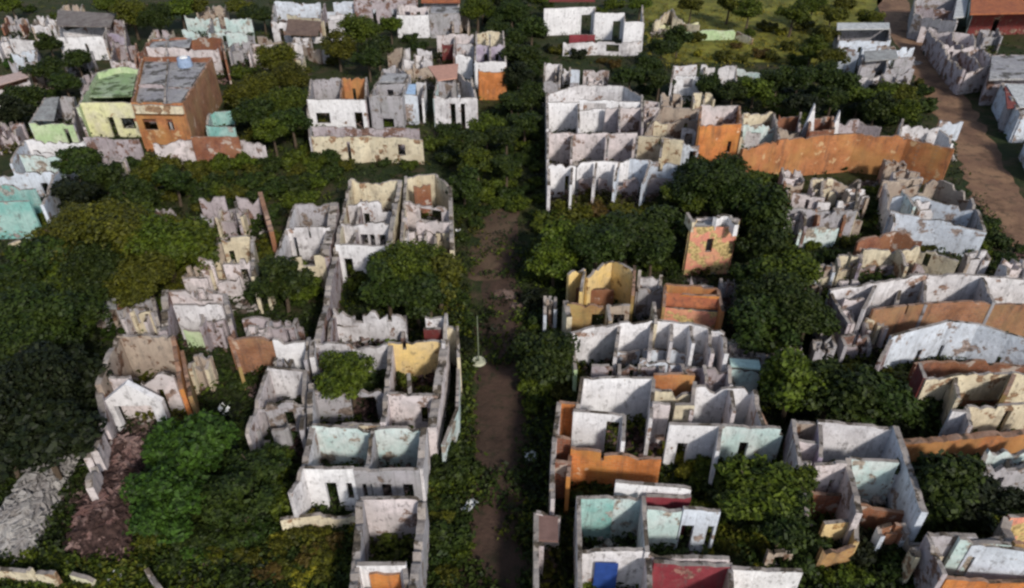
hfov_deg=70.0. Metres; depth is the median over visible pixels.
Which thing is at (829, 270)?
ruined house
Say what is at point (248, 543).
shrub
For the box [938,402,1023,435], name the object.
ruined house
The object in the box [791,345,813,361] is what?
shrub
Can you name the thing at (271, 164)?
shrub
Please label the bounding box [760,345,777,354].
shrub
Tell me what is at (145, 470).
shrub
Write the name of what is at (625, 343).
ruined house
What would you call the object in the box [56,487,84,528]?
rubble pile
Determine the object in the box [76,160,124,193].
tree
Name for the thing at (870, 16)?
tree
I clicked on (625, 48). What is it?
boundary wall
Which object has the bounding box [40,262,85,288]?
tree
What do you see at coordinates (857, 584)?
shrub
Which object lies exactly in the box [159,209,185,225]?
tree
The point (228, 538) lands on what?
shrub
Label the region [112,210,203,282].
tree
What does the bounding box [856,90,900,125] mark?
tree
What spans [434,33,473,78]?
ruined house
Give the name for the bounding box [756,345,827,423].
tree
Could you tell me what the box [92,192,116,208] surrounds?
shrub
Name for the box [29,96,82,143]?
ruined house
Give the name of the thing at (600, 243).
tree
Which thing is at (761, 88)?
tree
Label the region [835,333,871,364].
ruined house
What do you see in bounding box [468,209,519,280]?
street track
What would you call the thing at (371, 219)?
ruined house
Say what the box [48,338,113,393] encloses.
tree
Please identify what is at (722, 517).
shrub
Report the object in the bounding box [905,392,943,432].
shrub
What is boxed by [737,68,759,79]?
boundary wall
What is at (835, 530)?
ruined house
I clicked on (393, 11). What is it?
ruined house
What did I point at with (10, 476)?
shrub
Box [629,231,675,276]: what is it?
tree
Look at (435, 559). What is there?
shrub
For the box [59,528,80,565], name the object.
rubble pile
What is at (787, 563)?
shrub
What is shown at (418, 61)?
ruined house
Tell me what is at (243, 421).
shrub
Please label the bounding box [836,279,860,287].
ruined house
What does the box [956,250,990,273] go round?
ruined house
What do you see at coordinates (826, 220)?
ruined house
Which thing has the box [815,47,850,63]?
tree
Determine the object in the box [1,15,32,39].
ruined house
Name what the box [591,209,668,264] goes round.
tree
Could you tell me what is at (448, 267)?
tree
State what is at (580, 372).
shrub
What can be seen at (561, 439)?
ruined house
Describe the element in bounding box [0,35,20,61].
ruined house
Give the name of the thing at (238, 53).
ruined house
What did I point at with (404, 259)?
tree
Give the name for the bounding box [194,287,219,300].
ruined house
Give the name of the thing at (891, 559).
shrub
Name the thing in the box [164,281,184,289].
shrub
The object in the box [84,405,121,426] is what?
shrub
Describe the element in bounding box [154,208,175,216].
ruined house
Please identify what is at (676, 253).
shrub
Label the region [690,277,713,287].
boundary wall
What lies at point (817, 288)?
ruined house
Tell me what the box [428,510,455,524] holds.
shrub
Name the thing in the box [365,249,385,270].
tree
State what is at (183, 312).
ruined house
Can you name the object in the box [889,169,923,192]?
ruined house
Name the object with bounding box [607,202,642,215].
shrub
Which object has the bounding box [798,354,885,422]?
tree
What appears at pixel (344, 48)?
tree
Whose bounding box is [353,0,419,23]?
ruined house
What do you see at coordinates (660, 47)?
tree
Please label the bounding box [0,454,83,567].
debris slope
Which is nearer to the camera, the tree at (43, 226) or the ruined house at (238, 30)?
the tree at (43, 226)
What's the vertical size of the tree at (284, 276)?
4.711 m
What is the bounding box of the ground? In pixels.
[0,0,1023,587]
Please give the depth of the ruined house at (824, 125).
69.77 m
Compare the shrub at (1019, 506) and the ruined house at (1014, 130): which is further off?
the ruined house at (1014, 130)
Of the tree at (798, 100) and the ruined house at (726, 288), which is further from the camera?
the tree at (798, 100)
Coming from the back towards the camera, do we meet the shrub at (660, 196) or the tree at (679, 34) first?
the tree at (679, 34)
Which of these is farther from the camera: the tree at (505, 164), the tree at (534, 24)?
the tree at (534, 24)
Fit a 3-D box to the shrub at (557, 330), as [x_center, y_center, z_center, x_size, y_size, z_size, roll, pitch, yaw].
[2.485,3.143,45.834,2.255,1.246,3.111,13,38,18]
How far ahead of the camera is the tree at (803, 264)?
47.56 m
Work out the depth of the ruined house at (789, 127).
72.25 m
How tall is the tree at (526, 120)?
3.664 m
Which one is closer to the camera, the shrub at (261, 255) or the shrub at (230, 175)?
the shrub at (261, 255)
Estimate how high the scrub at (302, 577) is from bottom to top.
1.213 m
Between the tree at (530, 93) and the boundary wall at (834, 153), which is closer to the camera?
the boundary wall at (834, 153)
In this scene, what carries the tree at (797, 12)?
on the scrub field
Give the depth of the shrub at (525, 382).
42.66 m
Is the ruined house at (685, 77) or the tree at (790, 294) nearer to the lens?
the tree at (790, 294)
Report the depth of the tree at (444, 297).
46.66 m
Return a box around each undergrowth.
[0,0,1023,587]
[639,0,866,67]
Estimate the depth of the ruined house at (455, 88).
76.43 m
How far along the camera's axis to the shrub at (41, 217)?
57.96 m
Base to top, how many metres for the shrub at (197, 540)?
1.575 m
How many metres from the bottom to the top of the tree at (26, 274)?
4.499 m
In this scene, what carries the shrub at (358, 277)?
on the ground
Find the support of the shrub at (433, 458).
on the ground
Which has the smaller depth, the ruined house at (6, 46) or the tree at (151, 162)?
the tree at (151, 162)
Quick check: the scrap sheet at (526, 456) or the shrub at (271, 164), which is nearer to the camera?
the scrap sheet at (526, 456)
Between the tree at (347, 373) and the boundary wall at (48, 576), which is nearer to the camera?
the boundary wall at (48, 576)
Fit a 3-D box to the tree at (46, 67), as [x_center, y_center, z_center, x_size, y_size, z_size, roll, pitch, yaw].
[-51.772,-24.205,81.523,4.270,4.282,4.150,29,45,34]
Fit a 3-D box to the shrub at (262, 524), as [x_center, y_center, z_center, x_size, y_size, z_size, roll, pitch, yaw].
[-12.473,11.057,35.200,2.203,1.086,2.480,-21,41,-27]
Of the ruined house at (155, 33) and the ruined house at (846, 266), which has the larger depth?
the ruined house at (155, 33)
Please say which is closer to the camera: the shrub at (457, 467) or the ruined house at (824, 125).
the shrub at (457, 467)
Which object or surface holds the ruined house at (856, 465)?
on the ground
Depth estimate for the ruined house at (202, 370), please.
42.79 m
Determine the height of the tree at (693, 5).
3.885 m
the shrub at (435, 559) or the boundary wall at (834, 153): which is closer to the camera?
the shrub at (435, 559)
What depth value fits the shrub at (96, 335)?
46.23 m
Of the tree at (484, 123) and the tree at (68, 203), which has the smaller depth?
the tree at (68, 203)
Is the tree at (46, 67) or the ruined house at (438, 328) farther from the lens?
the tree at (46, 67)
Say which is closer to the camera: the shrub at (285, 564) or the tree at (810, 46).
the shrub at (285, 564)
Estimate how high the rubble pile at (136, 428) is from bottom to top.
0.604 m
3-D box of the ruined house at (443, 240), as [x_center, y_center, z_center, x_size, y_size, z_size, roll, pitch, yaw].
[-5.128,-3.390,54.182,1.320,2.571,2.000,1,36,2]
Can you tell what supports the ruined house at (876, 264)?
on the ground
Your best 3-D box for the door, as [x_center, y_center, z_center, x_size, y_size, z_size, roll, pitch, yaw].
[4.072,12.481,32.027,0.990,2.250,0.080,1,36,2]
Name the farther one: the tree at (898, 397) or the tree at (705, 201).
the tree at (705, 201)
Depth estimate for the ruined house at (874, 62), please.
86.33 m
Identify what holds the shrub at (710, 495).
on the ground
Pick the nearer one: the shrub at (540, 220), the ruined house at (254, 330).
the ruined house at (254, 330)
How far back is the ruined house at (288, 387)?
39.45 m
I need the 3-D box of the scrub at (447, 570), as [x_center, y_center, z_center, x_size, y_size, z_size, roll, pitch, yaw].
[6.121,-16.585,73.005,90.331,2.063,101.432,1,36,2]
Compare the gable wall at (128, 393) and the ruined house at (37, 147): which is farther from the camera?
the ruined house at (37, 147)
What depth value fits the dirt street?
40.62 m
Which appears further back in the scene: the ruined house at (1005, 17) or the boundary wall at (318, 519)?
the ruined house at (1005, 17)
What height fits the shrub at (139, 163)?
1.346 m
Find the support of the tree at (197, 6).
on the ground
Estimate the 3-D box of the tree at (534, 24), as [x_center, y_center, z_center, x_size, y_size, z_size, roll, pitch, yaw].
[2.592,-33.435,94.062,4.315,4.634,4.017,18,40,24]
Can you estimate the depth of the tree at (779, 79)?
77.39 m
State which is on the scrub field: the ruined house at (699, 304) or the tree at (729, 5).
the tree at (729, 5)
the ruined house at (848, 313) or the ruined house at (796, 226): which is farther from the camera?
the ruined house at (796, 226)
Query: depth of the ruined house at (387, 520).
33.08 m
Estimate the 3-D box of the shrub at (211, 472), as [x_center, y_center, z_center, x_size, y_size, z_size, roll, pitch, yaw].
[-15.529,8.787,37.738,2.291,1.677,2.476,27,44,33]
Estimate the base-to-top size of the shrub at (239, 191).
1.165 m
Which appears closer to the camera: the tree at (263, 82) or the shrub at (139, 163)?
the shrub at (139, 163)
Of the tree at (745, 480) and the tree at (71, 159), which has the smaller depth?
the tree at (745, 480)
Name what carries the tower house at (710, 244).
on the ground
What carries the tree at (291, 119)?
on the ground
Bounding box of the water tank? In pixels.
[177,55,192,67]
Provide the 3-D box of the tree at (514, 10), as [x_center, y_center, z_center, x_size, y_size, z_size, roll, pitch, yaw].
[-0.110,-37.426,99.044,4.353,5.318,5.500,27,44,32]
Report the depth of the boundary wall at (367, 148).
67.65 m
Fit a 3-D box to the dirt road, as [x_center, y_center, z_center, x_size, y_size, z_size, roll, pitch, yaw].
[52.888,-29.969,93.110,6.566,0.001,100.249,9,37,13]
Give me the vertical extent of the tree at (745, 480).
4.015 m
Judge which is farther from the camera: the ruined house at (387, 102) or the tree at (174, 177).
the ruined house at (387, 102)
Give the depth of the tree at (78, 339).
42.76 m
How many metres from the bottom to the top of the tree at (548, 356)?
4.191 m
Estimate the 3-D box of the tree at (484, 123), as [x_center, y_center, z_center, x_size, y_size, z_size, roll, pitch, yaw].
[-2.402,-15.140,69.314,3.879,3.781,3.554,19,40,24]
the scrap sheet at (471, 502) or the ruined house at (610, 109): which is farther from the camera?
the ruined house at (610, 109)
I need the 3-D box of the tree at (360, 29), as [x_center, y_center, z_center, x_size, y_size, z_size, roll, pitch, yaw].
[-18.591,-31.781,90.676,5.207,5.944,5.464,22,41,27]
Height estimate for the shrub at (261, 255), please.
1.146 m
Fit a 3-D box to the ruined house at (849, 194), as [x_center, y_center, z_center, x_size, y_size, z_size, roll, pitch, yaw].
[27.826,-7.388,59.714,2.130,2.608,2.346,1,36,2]
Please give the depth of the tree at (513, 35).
90.56 m
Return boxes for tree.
[0,0,22,18]
[0,94,35,122]
[0,234,72,276]
[0,262,45,301]
[0,282,85,352]
[0,335,40,367]
[0,338,82,435]
[0,389,107,483]
[0,427,19,479]
[1,84,48,114]
[21,55,65,88]
[29,202,96,264]
[30,222,50,236]
[30,281,80,335]
[32,31,63,56]
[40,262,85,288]
[42,332,83,346]
[47,72,82,96]
[47,237,137,300]
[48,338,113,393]
[49,145,103,174]
[49,177,104,209]
[59,48,93,76]
[59,199,81,212]
[62,372,97,410]
[63,197,169,259]
[66,287,111,335]
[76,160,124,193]
[93,0,124,12]
[93,248,175,309]
[95,197,118,211]
[107,172,157,204]
[108,0,146,39]
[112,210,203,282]
[118,460,206,543]
[126,198,155,213]
[127,152,164,189]
[135,1,175,35]
[140,408,240,484]
[150,164,191,206]
[158,0,193,28]
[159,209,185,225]
[172,216,221,272]
[191,0,208,14]
[192,463,278,528]
[220,440,291,497]
[222,80,253,106]
[223,0,252,11]
[227,71,278,99]
[228,97,275,141]
[236,3,258,27]
[245,253,315,315]
[246,6,274,34]
[251,117,287,155]
[252,41,297,84]
[252,84,308,117]
[268,60,312,88]
[269,106,314,148]
[312,349,376,407]
[319,27,358,71]
[335,12,384,48]
[350,44,385,81]
[356,258,408,318]
[357,34,395,70]
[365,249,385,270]
[372,238,438,279]
[376,16,403,43]
[381,271,446,329]
[408,239,446,259]
[414,278,456,316]
[422,252,465,312]
[445,164,482,206]
[447,128,488,152]
[456,146,492,180]
[457,0,493,32]
[466,111,504,149]
[484,17,512,32]
[485,6,499,17]
[485,124,521,154]
[490,153,521,187]
[492,0,532,26]
[493,0,510,6]
[494,91,528,125]
[498,41,541,65]
[500,27,526,45]
[500,61,536,89]
[506,110,542,141]
[510,331,580,391]
[514,14,549,46]
[515,79,547,110]
[523,241,578,287]
[539,215,588,246]
[569,222,627,269]
[573,218,605,262]
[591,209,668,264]
[610,66,649,88]
[627,0,652,20]
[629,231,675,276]
[632,50,664,84]
[638,204,688,239]
[645,36,682,58]
[645,68,675,101]
[659,176,707,212]
[663,24,694,58]
[668,155,748,216]
[672,154,711,179]
[675,0,703,23]
[678,195,709,214]
[695,72,722,93]
[703,198,730,216]
[705,170,767,218]
[710,150,751,171]
[712,451,805,521]
[715,78,749,104]
[717,0,739,23]
[726,292,803,356]
[727,182,794,232]
[728,257,769,289]
[728,268,829,335]
[732,0,763,28]
[733,76,774,113]
[733,223,794,260]
[734,209,743,229]
[737,168,773,185]
[749,488,815,559]
[752,245,825,287]
[752,460,819,504]
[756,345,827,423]
[759,68,794,101]
[774,0,811,36]
[774,64,818,93]
[781,93,825,115]
[791,298,844,346]
[795,0,829,17]
[797,33,829,66]
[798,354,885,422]
[809,24,840,42]
[811,85,849,116]
[814,59,843,86]
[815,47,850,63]
[819,4,851,24]
[825,71,864,106]
[845,85,877,118]
[845,365,924,424]
[855,8,885,22]
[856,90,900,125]
[873,79,900,95]
[886,97,924,134]
[892,81,919,102]
[894,449,988,522]
[955,459,1019,521]
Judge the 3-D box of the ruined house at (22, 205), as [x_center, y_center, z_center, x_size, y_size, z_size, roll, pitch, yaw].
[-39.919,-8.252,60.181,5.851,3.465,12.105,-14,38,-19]
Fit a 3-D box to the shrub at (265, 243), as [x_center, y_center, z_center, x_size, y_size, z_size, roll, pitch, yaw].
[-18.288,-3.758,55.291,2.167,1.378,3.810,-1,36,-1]
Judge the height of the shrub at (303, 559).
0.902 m
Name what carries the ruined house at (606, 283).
on the ground
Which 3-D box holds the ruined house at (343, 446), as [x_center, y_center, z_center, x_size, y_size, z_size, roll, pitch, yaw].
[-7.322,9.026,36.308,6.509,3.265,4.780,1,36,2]
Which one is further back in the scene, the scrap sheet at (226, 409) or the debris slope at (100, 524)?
the scrap sheet at (226, 409)
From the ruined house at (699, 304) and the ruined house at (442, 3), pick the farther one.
the ruined house at (442, 3)
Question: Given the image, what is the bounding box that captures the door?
[592,562,617,587]
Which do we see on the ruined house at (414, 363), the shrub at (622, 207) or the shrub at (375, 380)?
the shrub at (375, 380)
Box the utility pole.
[471,316,485,366]
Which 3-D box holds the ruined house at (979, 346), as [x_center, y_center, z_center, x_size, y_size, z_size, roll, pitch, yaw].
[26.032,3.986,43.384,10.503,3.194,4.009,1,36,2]
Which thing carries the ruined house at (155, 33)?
on the ground
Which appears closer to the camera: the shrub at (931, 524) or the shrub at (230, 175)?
the shrub at (931, 524)
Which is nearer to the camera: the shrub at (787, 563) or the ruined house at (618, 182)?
the shrub at (787, 563)
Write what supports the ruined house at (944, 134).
on the ground
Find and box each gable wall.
[105,380,171,431]
[799,103,814,137]
[834,110,839,133]
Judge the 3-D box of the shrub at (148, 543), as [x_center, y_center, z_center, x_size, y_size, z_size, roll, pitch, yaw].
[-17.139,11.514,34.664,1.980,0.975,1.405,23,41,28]
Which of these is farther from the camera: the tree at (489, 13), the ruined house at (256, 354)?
the tree at (489, 13)
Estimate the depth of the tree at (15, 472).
36.17 m
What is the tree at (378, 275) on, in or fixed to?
on the ground
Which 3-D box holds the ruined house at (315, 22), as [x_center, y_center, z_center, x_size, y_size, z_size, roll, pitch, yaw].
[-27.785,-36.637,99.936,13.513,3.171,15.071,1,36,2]
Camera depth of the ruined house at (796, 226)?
56.35 m
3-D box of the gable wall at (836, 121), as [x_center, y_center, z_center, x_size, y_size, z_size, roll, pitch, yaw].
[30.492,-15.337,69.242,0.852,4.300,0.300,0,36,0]
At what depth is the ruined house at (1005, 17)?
100.13 m
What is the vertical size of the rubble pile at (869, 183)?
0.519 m
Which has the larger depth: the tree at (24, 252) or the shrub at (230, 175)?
the shrub at (230, 175)
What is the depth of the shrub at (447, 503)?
36.01 m
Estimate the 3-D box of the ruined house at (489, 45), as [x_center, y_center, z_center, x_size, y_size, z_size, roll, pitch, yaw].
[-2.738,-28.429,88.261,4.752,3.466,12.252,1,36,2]
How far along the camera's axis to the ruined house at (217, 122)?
72.23 m
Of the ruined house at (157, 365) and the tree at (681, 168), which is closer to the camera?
the ruined house at (157, 365)
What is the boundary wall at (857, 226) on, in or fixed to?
on the ground
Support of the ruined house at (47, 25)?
on the ground
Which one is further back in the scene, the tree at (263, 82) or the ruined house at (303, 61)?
the ruined house at (303, 61)
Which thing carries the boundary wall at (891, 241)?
on the ground
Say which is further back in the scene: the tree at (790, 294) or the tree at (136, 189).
the tree at (136, 189)
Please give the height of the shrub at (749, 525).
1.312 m
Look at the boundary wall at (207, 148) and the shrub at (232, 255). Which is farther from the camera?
the boundary wall at (207, 148)
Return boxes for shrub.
[1,472,13,485]
[36,211,47,225]
[66,329,93,342]
[80,340,111,357]
[83,347,105,361]
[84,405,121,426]
[88,326,101,341]
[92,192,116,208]
[124,156,140,170]
[132,159,164,166]
[137,532,166,553]
[142,466,153,472]
[149,184,167,198]
[153,198,166,210]
[155,297,162,311]
[159,153,182,168]
[160,518,216,562]
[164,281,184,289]
[175,257,206,272]
[179,538,214,565]
[180,159,211,172]
[186,512,225,549]
[203,545,227,563]
[205,449,230,480]
[206,170,235,186]
[206,521,254,552]
[217,184,248,199]
[217,565,241,587]
[223,439,248,456]
[225,373,256,390]
[229,250,236,261]
[230,151,257,168]
[230,546,265,568]
[233,506,280,546]
[234,411,252,441]
[235,171,260,188]
[242,287,264,305]
[242,528,260,546]
[248,506,268,520]
[254,156,281,173]
[255,202,280,224]
[257,249,274,259]
[258,172,275,186]
[258,230,283,252]
[260,427,297,448]
[261,175,287,196]
[267,467,292,519]
[275,556,299,580]
[279,449,296,473]
[279,503,292,520]
[280,148,306,171]
[281,171,313,195]
[284,512,317,548]
[289,276,322,300]
[294,190,321,203]
[295,541,326,567]
[300,531,334,566]
[306,170,326,187]
[311,563,337,584]
[313,165,335,182]
[347,261,367,283]
[353,270,365,282]
[358,369,402,391]
[427,492,457,511]
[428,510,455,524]
[428,545,453,566]
[429,517,474,555]
[430,443,463,468]
[432,440,486,489]
[433,145,458,165]
[477,176,505,201]
[513,368,556,396]
[520,287,553,311]
[527,306,558,325]
[528,237,542,251]
[529,209,565,232]
[535,264,566,282]
[541,328,564,336]
[549,382,572,400]
[551,198,592,224]
[556,359,585,386]
[569,480,612,502]
[587,198,608,217]
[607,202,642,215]
[656,188,678,206]
[664,248,685,261]
[674,455,711,478]
[687,454,731,492]
[702,479,714,493]
[703,492,717,508]
[705,484,730,524]
[705,487,761,529]
[726,516,763,532]
[728,273,738,284]
[741,446,782,467]
[745,523,766,538]
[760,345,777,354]
[771,556,805,578]
[789,525,835,575]
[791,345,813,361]
[820,289,828,303]
[834,349,875,371]
[834,526,885,567]
[836,560,862,587]
[837,564,877,587]
[867,543,906,580]
[882,413,895,421]
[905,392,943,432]
[918,495,946,534]
[937,509,996,533]
[951,521,963,532]
[984,228,1014,248]
[997,481,1023,512]
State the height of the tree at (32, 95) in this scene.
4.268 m
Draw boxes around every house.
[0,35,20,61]
[0,71,31,93]
[0,121,32,154]
[0,154,67,241]
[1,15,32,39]
[8,38,42,72]
[10,139,85,185]
[27,61,51,89]
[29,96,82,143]
[31,15,64,40]
[56,10,114,59]
[60,4,85,28]
[62,50,97,77]
[75,66,141,136]
[79,74,93,94]
[84,294,161,342]
[85,334,199,500]
[95,157,129,189]
[96,300,121,334]
[105,19,133,61]
[110,42,139,68]
[117,301,144,309]
[121,307,157,334]
[131,56,222,150]
[137,37,231,84]
[148,29,174,41]
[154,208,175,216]
[159,289,237,347]
[182,15,256,51]
[182,265,203,288]
[183,235,263,313]
[188,353,223,394]
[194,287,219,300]
[196,4,229,28]
[199,192,278,253]
[199,316,230,354]
[206,110,239,139]
[209,259,234,289]
[215,207,251,241]
[228,40,254,67]
[228,336,314,398]
[245,366,309,464]
[246,325,269,338]
[248,43,276,69]
[266,318,300,342]
[268,202,340,309]
[271,1,354,42]
[273,357,295,368]
[288,423,430,517]
[291,36,314,60]
[294,56,306,70]
[306,77,370,151]
[307,339,450,466]
[327,308,407,348]
[334,178,402,282]
[349,496,429,587]
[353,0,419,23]
[369,65,411,128]
[370,1,396,19]
[395,4,429,37]
[399,174,456,257]
[400,80,427,125]
[402,48,435,89]
[405,229,427,245]
[413,54,432,81]
[421,0,461,14]
[423,313,461,395]
[428,64,477,127]
[429,6,464,37]
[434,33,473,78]
[434,232,449,252]
[452,15,469,35]
[474,31,506,88]
[477,67,506,99]
[527,510,572,587]
[540,131,683,190]
[541,84,643,161]
[541,296,556,332]
[542,62,580,106]
[544,0,643,42]
[544,158,679,213]
[548,400,578,514]
[549,446,661,514]
[555,67,570,89]
[560,261,635,330]
[561,300,660,347]
[568,547,802,587]
[570,319,728,391]
[571,372,782,484]
[572,479,720,587]
[586,74,603,85]
[591,358,732,391]
[633,270,662,319]
[643,100,659,134]
[645,106,698,155]
[649,9,699,37]
[660,92,682,107]
[660,283,724,329]
[668,64,736,103]
[682,212,739,278]
[690,92,714,109]
[690,104,741,160]
[718,278,737,314]
[725,356,760,391]
[726,338,736,352]
[728,343,753,356]
[736,111,780,158]
[754,353,774,386]
[777,112,801,138]
[777,167,803,189]
[782,178,860,246]
[782,419,927,549]
[784,213,801,244]
[805,116,834,137]
[805,178,837,209]
[805,283,822,297]
[807,334,836,360]
[812,208,845,242]
[812,309,854,338]
[814,262,835,289]
[815,519,858,566]
[825,273,1023,343]
[831,23,890,73]
[832,252,861,287]
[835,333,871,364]
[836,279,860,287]
[841,188,868,218]
[854,245,958,283]
[855,45,914,87]
[859,317,888,350]
[868,319,1023,395]
[870,522,909,563]
[873,179,986,256]
[877,159,906,184]
[878,74,908,85]
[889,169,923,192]
[896,119,962,164]
[896,546,943,587]
[906,0,957,42]
[908,362,1023,436]
[909,532,1023,587]
[913,199,934,218]
[921,27,990,94]
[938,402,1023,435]
[953,0,1023,35]
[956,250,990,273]
[976,28,1003,54]
[979,54,1023,104]
[981,448,1023,513]
[990,82,1023,142]
[991,513,1023,547]
[992,87,1023,131]
[994,258,1023,278]
[1004,459,1023,467]
[1016,146,1023,167]
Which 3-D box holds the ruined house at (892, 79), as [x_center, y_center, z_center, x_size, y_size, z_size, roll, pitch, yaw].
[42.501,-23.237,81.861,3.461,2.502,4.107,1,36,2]
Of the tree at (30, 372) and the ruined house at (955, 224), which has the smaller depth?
the tree at (30, 372)
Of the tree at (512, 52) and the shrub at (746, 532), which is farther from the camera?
the tree at (512, 52)
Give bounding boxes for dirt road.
[877,0,1023,248]
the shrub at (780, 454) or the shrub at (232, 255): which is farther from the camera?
the shrub at (232, 255)
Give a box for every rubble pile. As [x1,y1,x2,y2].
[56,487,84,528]
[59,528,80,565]
[119,417,154,436]
[494,289,516,298]
[510,302,525,310]
[626,433,643,447]
[686,276,708,284]
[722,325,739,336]
[860,180,877,186]
[871,341,885,356]
[913,60,921,64]
[1008,251,1023,259]
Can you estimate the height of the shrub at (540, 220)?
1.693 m
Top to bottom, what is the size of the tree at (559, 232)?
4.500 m
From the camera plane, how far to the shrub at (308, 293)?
49.85 m
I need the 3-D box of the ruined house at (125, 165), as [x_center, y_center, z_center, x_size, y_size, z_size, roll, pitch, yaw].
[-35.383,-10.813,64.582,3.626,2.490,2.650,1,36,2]
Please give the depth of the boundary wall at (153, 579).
32.35 m
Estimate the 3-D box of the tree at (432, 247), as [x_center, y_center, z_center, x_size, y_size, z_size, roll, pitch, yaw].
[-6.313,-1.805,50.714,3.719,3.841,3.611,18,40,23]
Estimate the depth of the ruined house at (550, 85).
80.84 m
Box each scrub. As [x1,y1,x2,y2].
[0,2,1023,584]
[2,57,13,67]
[17,0,937,587]
[186,42,769,587]
[258,27,798,587]
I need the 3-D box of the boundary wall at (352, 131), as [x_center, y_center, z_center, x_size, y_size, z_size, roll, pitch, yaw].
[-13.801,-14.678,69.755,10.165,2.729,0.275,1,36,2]
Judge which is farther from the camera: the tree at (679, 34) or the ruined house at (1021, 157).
the tree at (679, 34)
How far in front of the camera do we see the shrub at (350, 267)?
51.94 m
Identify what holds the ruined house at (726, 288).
on the ground
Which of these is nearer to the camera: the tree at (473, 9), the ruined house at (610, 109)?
the ruined house at (610, 109)
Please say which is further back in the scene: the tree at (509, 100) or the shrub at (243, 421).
the tree at (509, 100)
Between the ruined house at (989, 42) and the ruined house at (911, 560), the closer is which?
the ruined house at (911, 560)
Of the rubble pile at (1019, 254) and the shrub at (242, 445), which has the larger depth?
the rubble pile at (1019, 254)
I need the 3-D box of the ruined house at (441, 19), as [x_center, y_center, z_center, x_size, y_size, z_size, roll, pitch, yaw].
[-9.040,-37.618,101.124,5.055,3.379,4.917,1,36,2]
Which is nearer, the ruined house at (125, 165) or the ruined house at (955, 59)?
the ruined house at (125, 165)
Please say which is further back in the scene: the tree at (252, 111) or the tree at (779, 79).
the tree at (779, 79)
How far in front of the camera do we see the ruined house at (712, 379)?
41.84 m
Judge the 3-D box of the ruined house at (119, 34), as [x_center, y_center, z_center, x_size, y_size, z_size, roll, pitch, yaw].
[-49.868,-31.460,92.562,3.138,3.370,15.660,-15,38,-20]
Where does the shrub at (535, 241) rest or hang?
on the ground
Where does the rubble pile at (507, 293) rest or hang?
on the dirt street
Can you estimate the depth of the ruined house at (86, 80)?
81.07 m
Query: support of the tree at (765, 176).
on the ground
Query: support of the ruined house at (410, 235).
on the ground
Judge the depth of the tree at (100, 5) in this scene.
102.34 m
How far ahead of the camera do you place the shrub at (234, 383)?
43.17 m
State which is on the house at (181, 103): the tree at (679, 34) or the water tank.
the water tank
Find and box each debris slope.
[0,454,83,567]
[62,428,151,566]
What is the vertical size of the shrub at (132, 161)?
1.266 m
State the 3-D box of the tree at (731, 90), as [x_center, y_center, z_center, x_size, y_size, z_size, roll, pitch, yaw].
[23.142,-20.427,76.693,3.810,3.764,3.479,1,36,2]
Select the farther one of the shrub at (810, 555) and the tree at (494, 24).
the tree at (494, 24)
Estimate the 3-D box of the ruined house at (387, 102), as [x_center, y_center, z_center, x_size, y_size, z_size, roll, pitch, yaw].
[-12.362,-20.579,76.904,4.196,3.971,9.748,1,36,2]
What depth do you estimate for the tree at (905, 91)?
74.92 m
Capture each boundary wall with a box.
[0,566,62,586]
[8,239,20,244]
[69,571,95,586]
[83,136,143,159]
[84,427,100,471]
[144,567,162,587]
[153,139,267,163]
[191,136,241,160]
[242,316,305,340]
[257,36,322,63]
[280,512,355,529]
[311,135,424,163]
[312,126,419,152]
[314,248,343,372]
[321,50,329,63]
[387,47,402,69]
[441,347,460,461]
[563,41,642,55]
[569,34,594,42]
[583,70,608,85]
[680,141,699,164]
[686,30,735,39]
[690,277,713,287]
[735,31,753,44]
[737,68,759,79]
[740,133,954,184]
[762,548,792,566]
[794,226,838,248]
[816,276,834,287]
[838,119,881,136]
[851,219,862,235]
[852,231,922,255]
[859,75,880,88]
[901,531,920,552]
[903,429,1023,462]
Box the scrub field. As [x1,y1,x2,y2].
[643,0,881,61]
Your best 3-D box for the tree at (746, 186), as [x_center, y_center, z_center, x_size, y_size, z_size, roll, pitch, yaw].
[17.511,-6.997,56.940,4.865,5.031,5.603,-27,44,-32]
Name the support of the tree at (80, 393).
on the ground
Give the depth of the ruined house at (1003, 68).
79.77 m
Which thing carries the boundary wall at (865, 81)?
on the ground
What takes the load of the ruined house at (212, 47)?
on the ground
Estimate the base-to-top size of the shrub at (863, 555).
1.727 m
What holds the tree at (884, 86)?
on the ground
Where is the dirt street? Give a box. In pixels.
[456,217,534,587]
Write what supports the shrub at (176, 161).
on the ground
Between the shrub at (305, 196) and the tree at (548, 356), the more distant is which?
the shrub at (305, 196)
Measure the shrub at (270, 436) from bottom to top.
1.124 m
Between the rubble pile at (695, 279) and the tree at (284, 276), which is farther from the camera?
the rubble pile at (695, 279)
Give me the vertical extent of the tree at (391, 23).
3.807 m
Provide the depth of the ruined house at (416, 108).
75.54 m
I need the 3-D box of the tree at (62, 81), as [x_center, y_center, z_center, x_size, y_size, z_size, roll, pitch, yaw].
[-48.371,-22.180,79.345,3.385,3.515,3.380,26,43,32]
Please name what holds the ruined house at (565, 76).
on the ground
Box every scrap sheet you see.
[218,402,229,415]
[461,499,478,510]
[524,451,536,460]
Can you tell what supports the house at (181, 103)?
on the ground

